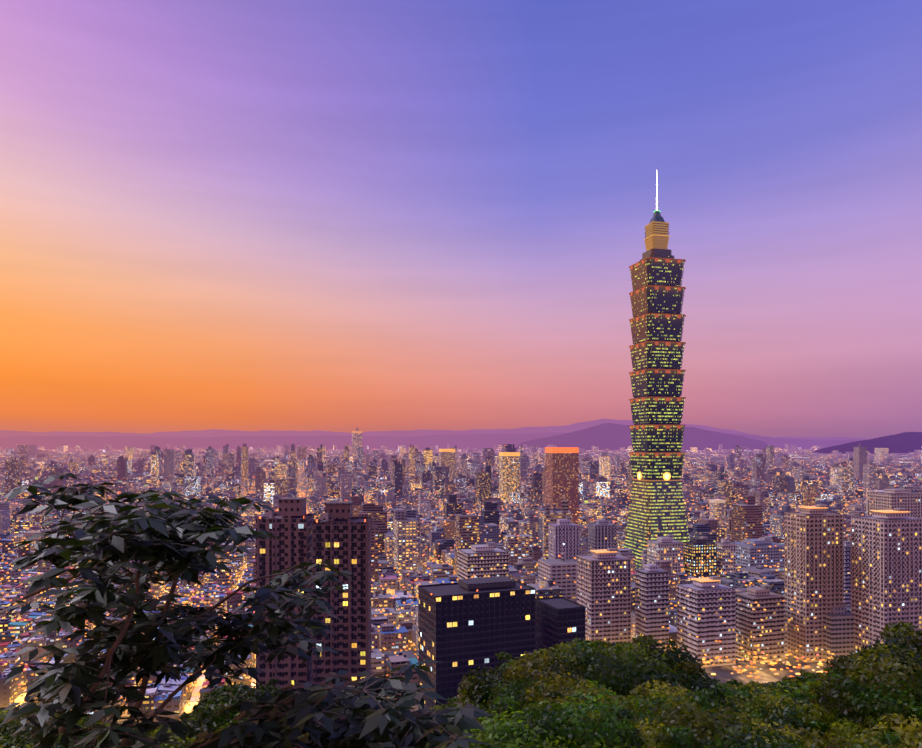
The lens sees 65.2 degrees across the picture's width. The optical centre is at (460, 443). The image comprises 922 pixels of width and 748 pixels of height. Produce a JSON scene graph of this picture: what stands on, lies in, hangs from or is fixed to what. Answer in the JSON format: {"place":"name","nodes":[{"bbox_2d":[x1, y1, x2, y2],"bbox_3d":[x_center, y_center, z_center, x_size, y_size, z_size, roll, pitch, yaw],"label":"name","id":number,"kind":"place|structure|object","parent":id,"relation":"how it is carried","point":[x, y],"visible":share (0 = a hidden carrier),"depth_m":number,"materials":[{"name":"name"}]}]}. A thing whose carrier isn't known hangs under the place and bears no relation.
{"place":"outdoors","nodes":[
{"label":"outdoors","id":0,"kind":"place"},
{"bbox_2d":[0,472,494,747],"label":"tree","id":1,"kind":"object","parent":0,"point":[102,596],"depth_m":4.59,"materials":[{"name":"green plant"}]},
{"bbox_2d":[1,469,830,723],"bbox_3d":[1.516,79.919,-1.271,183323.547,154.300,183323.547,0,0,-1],"label":"street","id":2,"kind":"structure","parent":0,"point":[723,675],"depth_m":501.72,"materials":[{"name":"asphalt"}]},
{"bbox_2d":[0,621,921,747],"bbox_3d":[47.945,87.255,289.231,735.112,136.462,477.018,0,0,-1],"label":"hill forest crowns","id":3,"kind":"object","parent":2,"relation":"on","point":[605,685],"visible":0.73,"depth_m":69.77,"materials":[{"name":"green plant"}]},
{"bbox_2d":[0,443,921,722],"bbox_3d":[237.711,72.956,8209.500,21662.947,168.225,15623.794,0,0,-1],"label":"city blocks","id":4,"kind":"structure","parent":2,"relation":"on","point":[758,491],"depth_m":1533.74,"materials":[{"name":"grey concrete"}]},
{"bbox_2d":[6,486,921,731],"bbox_3d":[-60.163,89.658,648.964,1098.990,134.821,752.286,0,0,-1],"label":"buildings","id":5,"kind":"structure","parent":2,"relation":"on","point":[481,619],"depth_m":507.26,"materials":[{"name":"concrete"}]},
{"bbox_2d":[186,643,917,747],"bbox_3d":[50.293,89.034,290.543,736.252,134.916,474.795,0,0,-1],"label":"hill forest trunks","id":6,"kind":"object","parent":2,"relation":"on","point":[909,721],"depth_m":65.65,"materials":[{"name":"brown plant"}]},
{"bbox_2d":[223,428,911,525],"bbox_3d":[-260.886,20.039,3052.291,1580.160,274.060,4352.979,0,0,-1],"label":"high-rise buildings","id":7,"kind":"structure","parent":2,"relation":"on","point":[561,473],"depth_m":1287.77,"materials":[{"name":"beige concrete"}]},
{"bbox_2d":[624,179,689,568],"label":"skyscraper","id":8,"kind":"structure","parent":2,"relation":"on","point":[657,380],"depth_m":899.80,"materials":[{"name":"green glass"}]},
{"bbox_2d":[0,419,921,453],"bbox_3d":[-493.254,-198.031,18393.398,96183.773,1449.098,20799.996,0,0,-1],"label":"mountains","id":9,"kind":"structure","parent":0,"point":[609,434],"depth_m":18102.72,"materials":[{"name":"purple"}]},
{"bbox_2d":[0,0,921,438],"label":"sky","id":10,"kind":"structure","parent":0,"point":[241,215],"materials":[{"name":"purple"}]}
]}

